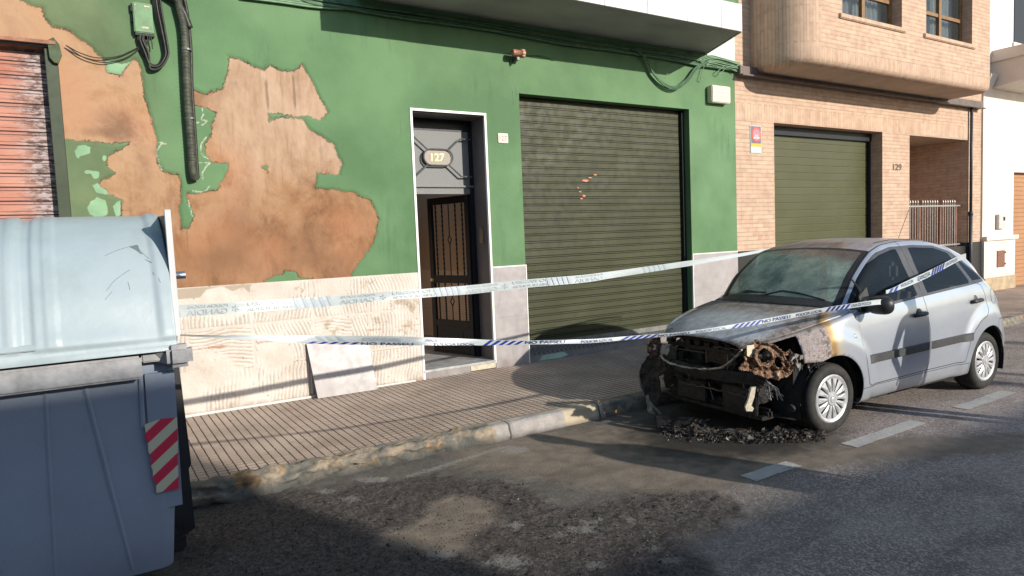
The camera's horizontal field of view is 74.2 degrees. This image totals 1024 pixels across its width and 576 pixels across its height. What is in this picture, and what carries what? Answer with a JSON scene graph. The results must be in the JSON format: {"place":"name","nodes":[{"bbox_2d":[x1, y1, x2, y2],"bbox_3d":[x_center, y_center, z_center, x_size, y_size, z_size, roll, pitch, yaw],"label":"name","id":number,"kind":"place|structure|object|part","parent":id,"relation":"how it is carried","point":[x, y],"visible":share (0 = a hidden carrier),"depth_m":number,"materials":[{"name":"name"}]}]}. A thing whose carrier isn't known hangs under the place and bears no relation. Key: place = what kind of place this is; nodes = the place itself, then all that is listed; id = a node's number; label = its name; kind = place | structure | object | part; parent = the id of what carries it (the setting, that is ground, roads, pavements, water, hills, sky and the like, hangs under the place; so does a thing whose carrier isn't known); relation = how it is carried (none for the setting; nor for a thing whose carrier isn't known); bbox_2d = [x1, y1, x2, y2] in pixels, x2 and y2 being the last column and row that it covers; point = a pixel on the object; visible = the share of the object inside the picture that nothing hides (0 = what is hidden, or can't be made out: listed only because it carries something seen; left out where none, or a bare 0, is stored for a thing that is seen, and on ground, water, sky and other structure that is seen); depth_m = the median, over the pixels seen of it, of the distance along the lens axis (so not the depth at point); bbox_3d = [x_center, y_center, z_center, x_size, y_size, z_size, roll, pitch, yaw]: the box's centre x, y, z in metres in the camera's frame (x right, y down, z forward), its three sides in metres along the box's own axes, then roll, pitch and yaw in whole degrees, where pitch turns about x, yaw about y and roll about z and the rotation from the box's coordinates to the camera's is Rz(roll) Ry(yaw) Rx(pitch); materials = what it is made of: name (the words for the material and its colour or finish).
{"place":"outdoors","nodes":[
{"label":"outdoors","id":0,"kind":"place"},
{"bbox_2d":[142,324,1023,575],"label":"road","id":1,"kind":"structure","parent":0,"point":[940,492],"depth_m":4.24,"materials":[{"name":"grey asphalt"}]},
{"bbox_2d":[0,210,194,575],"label":"waste container","id":2,"kind":"object","parent":1,"relation":"on","point":[95,460],"visible":1,"depth_m":3.11,"materials":[{"name":"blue plastic"}]},
{"bbox_2d":[178,248,769,316],"bbox_3d":[0.902,-0.184,5.806,6.966,0.227,0.115,-5,5,-36],"label":"police tape","id":3,"kind":"object","parent":2,"relation":"attached to","point":[188,310],"visible":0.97,"depth_m":4.60,"materials":[{"name":"white plastic"}]},
{"bbox_2d":[180,253,965,345],"bbox_3d":[1.551,0.110,4.835,7.039,0.394,0.307,-5,5,-30],"label":"police tape","id":4,"kind":"object","parent":2,"relation":"attached to","point":[360,340],"visible":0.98,"depth_m":3.94,"materials":[{"name":"white plastic"}]},
{"bbox_2d":[178,476,732,575],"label":"charred crumbs","id":5,"kind":"object","parent":1,"relation":"on","point":[388,545],"visible":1,"depth_m":3.91,"materials":[{"name":"black"}]},
{"bbox_2d":[227,487,689,575],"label":"pale grit","id":6,"kind":"object","parent":1,"relation":"on","point":[476,535],"visible":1,"depth_m":3.83,"materials":[{"name":"grey gravel"}]},
{"bbox_2d":[190,313,1023,508],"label":"kerb","id":7,"kind":"structure","parent":1,"relation":"on","point":[242,485],"depth_m":5.26,"materials":[{"name":"concrete"}]},
{"bbox_2d":[655,416,690,428],"bbox_3d":[1.383,1.163,5.818,0.310,0.116,0.010,-1,4,21],"label":"burnt bumper fragment","id":8,"kind":"object","parent":1,"relation":"on","point":[661,421],"visible":0.79,"depth_m":5.82,"materials":[{"name":"metal"}]},
{"bbox_2d":[655,418,820,442],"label":"ash flakes","id":9,"kind":"object","parent":1,"relation":"on","point":[751,437],"visible":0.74,"depth_m":5.50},
{"bbox_2d":[661,417,828,443],"bbox_3d":[1.907,1.167,5.663,1.400,0.097,0.692,-1,4,16],"label":"burnt debris","id":10,"kind":"object","parent":1,"relation":"on","point":[698,428],"visible":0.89,"depth_m":5.54,"materials":[{"name":"black"}]},
{"bbox_2d":[740,461,800,480],"bbox_3d":[1.820,1.280,4.748,0.505,0.005,0.143,-5,5,-32],"label":"road marking","id":11,"kind":"object","parent":1,"relation":"on","point":[765,472],"visible":1,"depth_m":4.74,"materials":[{"name":"paint"}]},
{"bbox_2d":[639,210,1003,432],"bbox_3d":[3.188,0.225,6.658,4.053,1.957,1.914,-5,5,-30],"label":"parked car","id":12,"kind":"object","parent":1,"relation":"on","point":[827,371],"visible":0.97,"depth_m":6.07,"materials":[{"name":"silver metal"}]},
{"bbox_3d":[2.573,0.139,7.225,1.062,1.186,0.295,-5,5,-30],"label":"front door","id":13,"kind":"part","parent":12,"relation":"part of","materials":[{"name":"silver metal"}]},
{"bbox_3d":[3.298,0.200,5.993,1.062,1.186,0.313,-5,5,-30],"label":"front door","id":14,"kind":"part","parent":12,"relation":"part of","materials":[{"name":"silver metal"}]},
{"bbox_3d":[4.150,0.123,6.490,1.140,1.180,0.314,-5,5,-30],"label":"rear door","id":15,"kind":"part","parent":12,"relation":"part of","materials":[{"name":"silver metal"}]},
{"bbox_2d":[841,420,925,446],"bbox_3d":[3.034,1.178,5.504,1.016,0.009,0.142,-5,5,-32],"label":"road marking","id":16,"kind":"object","parent":1,"relation":"on","point":[887,432],"visible":1,"depth_m":5.49,"materials":[{"name":"paint"}]},
{"bbox_2d":[952,390,1016,408],"bbox_3d":[4.477,1.055,6.403,0.986,0.007,0.143,-5,5,-32],"label":"road marking","id":17,"kind":"object","parent":1,"relation":"on","point":[994,396],"visible":1,"depth_m":6.39,"materials":[{"name":"paint"}]},
{"bbox_2d":[186,284,1023,480],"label":"pavement","id":18,"kind":"structure","parent":0,"point":[234,441],"depth_m":6.41,"materials":[{"name":"tile"}]},
{"bbox_2d":[306,344,376,398],"bbox_3d":[-1.792,0.836,7.162,0.695,0.568,0.129,-5,5,-32],"label":"loose tile","id":19,"kind":"object","parent":18,"relation":"on","point":[340,369],"visible":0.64,"depth_m":7.14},
{"bbox_2d":[0,0,741,417],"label":"apartment house","id":20,"kind":"structure","parent":18,"relation":"on","point":[342,152],"depth_m":7.46,"materials":[{"name":"green paint"}]},
{"bbox_2d":[48,37,61,64],"bbox_3d":[-3.901,-2.024,5.777,0.095,0.216,0.045,-5,5,-32],"label":"lamp shade","id":21,"kind":"object","parent":20,"relation":"attached to","point":[55,54],"visible":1,"depth_m":5.76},
{"bbox_2d":[66,45,138,62],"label":"thin cables","id":22,"kind":"object","parent":20,"relation":"attached to","point":[72,49],"visible":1,"depth_m":5.96,"materials":[{"name":"black rubber"}]},
{"bbox_2d":[130,2,154,37],"bbox_3d":[-3.331,-2.415,6.102,0.175,0.285,0.076,-5,5,-32],"label":"junction box","id":23,"kind":"object","parent":20,"relation":"attached to","point":[142,19],"visible":1,"depth_m":6.07,"materials":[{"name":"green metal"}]},
{"bbox_2d":[137,0,169,70],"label":"cable bundle","id":24,"kind":"object","parent":20,"relation":"attached to","point":[160,21],"visible":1,"depth_m":6.15,"materials":[{"name":"black rubber"}]},
{"bbox_2d":[170,0,199,180],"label":"cable conduit","id":25,"kind":"object","parent":20,"relation":"attached to","point":[184,20],"visible":1,"depth_m":6.29,"materials":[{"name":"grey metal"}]},
{"bbox_2d":[256,0,342,9],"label":"cable bundle","id":26,"kind":"object","parent":20,"relation":"attached to","point":[296,3],"visible":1,"depth_m":6.82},
{"bbox_2d":[427,195,475,355],"bbox_3d":[-0.782,-0.159,8.723,0.780,2.018,0.100,2,6,43],"label":"door","id":27,"kind":"structure","parent":20,"relation":"in","point":[442,328],"depth_m":8.71,"materials":[{"name":"black metal"}]},
{"bbox_2d":[479,227,483,242],"bbox_3d":[-0.373,-0.645,8.293,0.017,0.190,0.090,-5,5,-32],"label":"intercom","id":28,"kind":"object","parent":20,"relation":"attached to","point":[481,232],"visible":1,"depth_m":8.28,"materials":[{"name":"metal"}]},
{"bbox_2d":[498,133,507,142],"bbox_3d":[-0.108,-1.812,8.188,0.141,0.114,0.012,-5,5,-32],"label":"number tile","id":29,"kind":"object","parent":20,"relation":"attached to","point":[502,137],"visible":1,"depth_m":8.18,"materials":[{"name":"white ceramic"}]},
{"bbox_2d":[301,0,737,71],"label":"cable bundle","id":30,"kind":"object","parent":20,"relation":"attached to","point":[485,26],"visible":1,"depth_m":8.13,"materials":[{"name":"plastic"}]},
{"bbox_2d":[511,49,556,65],"bbox_3d":[0.296,-2.800,8.302,0.735,0.182,0.172,-5,5,-32],"label":"outdoor spotlight","id":31,"kind":"object","parent":20,"relation":"attached to","point":[520,53],"visible":1,"depth_m":8.12,"materials":[{"name":"orange metal"}]},
{"bbox_2d":[630,48,708,89],"bbox_3d":[2.247,-3.046,9.543,1.516,0.501,0.040,-5,5,-32],"label":"cable loop","id":32,"kind":"object","parent":20,"relation":"attached to","point":[689,77],"visible":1,"depth_m":9.59,"materials":[{"name":"green plastic"}]},
{"bbox_2d":[707,85,729,104],"bbox_3d":[3.080,-2.875,10.078,0.400,0.245,0.110,-5,5,-32],"label":"alarm box","id":33,"kind":"object","parent":20,"relation":"attached to","point":[716,94],"visible":1,"depth_m":10.01,"materials":[{"name":"beige plastic"}]},
{"bbox_2d":[697,55,739,79],"bbox_3d":[3.062,-3.252,10.053,0.968,0.389,0.044,-5,5,-32],"label":"cable tangle","id":34,"kind":"object","parent":20,"relation":"attached to","point":[723,59],"visible":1,"depth_m":10.05,"materials":[{"name":"green plastic"}]},
{"bbox_2d":[734,0,990,276],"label":"brick house","id":35,"kind":"structure","parent":18,"relation":"on","point":[858,111],"depth_m":11.79,"materials":[{"name":"brown brick"}]},
{"bbox_2d":[750,125,760,152],"bbox_3d":[3.831,-2.333,10.626,0.260,0.425,0.022,-5,5,-32],"label":"no parking sign","id":36,"kind":"object","parent":35,"relation":"attached to","point":[755,139],"visible":1,"depth_m":10.61,"materials":[{"name":"white metal"}]},
{"bbox_2d":[774,126,871,245],"bbox_3d":[5.441,-1.155,12.025,3.120,3.255,0.140,-5,5,-32],"label":"garage door","id":37,"kind":"structure","parent":35,"relation":"in","point":[822,178],"depth_m":12.00,"materials":[{"name":"green metal"}]},
{"bbox_2d":[842,0,891,24],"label":"window","id":38,"kind":"structure","parent":35,"relation":"in","point":[867,9],"depth_m":11.13,"materials":[{"name":"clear glass"}]},
{"bbox_2d":[909,200,960,246],"bbox_3d":[8.590,-1.307,13.837,2.235,0.980,0.062,-5,5,-32],"label":"railing","id":39,"kind":"object","parent":35,"relation":"on","point":[954,222],"visible":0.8,"depth_m":13.92,"materials":[{"name":"silver metal"}]},
{"bbox_2d":[926,0,961,41],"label":"window","id":40,"kind":"structure","parent":35,"relation":"in","point":[939,20],"depth_m":12.31,"materials":[{"name":"brown glass"}]},
{"bbox_2d":[968,108,972,263],"bbox_3d":[9.670,-1.814,14.267,0.082,3.900,0.084,-5,5,-32],"label":"drain pipe","id":41,"kind":"object","parent":35,"relation":"attached to","point":[970,213],"visible":0.9,"depth_m":14.24,"materials":[{"name":"black metal"}]},
{"bbox_2d":[980,0,1023,290],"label":"white house","id":42,"kind":"structure","parent":0,"point":[1002,152],"depth_m":14.89,"materials":[{"name":"paint"}]},
{"bbox_2d":[996,214,1005,228],"bbox_3d":[10.819,-1.471,14.982,0.330,0.320,0.073,-5,5,-32],"label":"meter box","id":43,"kind":"object","parent":42,"relation":"attached to","point":[1000,221],"visible":1,"depth_m":14.92,"materials":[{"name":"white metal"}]},
{"bbox_2d":[997,250,1005,267],"bbox_3d":[10.866,-0.648,15.030,0.380,0.370,0.029,-5,5,-32],"label":"utility hatch","id":44,"kind":"object","parent":42,"relation":"attached to","point":[1001,258],"visible":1,"depth_m":15.02,"materials":[{"name":"grey metal"}]},
{"bbox_2d":[997,250,1004,267],"bbox_3d":[10.853,-0.648,15.031,0.360,0.370,0.014,-5,5,-32],"label":"door leaf","id":45,"kind":"structure","parent":44,"relation":"in","point":[1000,254],"depth_m":15.02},
{"bbox_2d":[1012,0,1023,45],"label":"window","id":46,"kind":"structure","parent":42,"relation":"in","point":[1018,39],"depth_m":15.10,"materials":[{"name":"white metal"}]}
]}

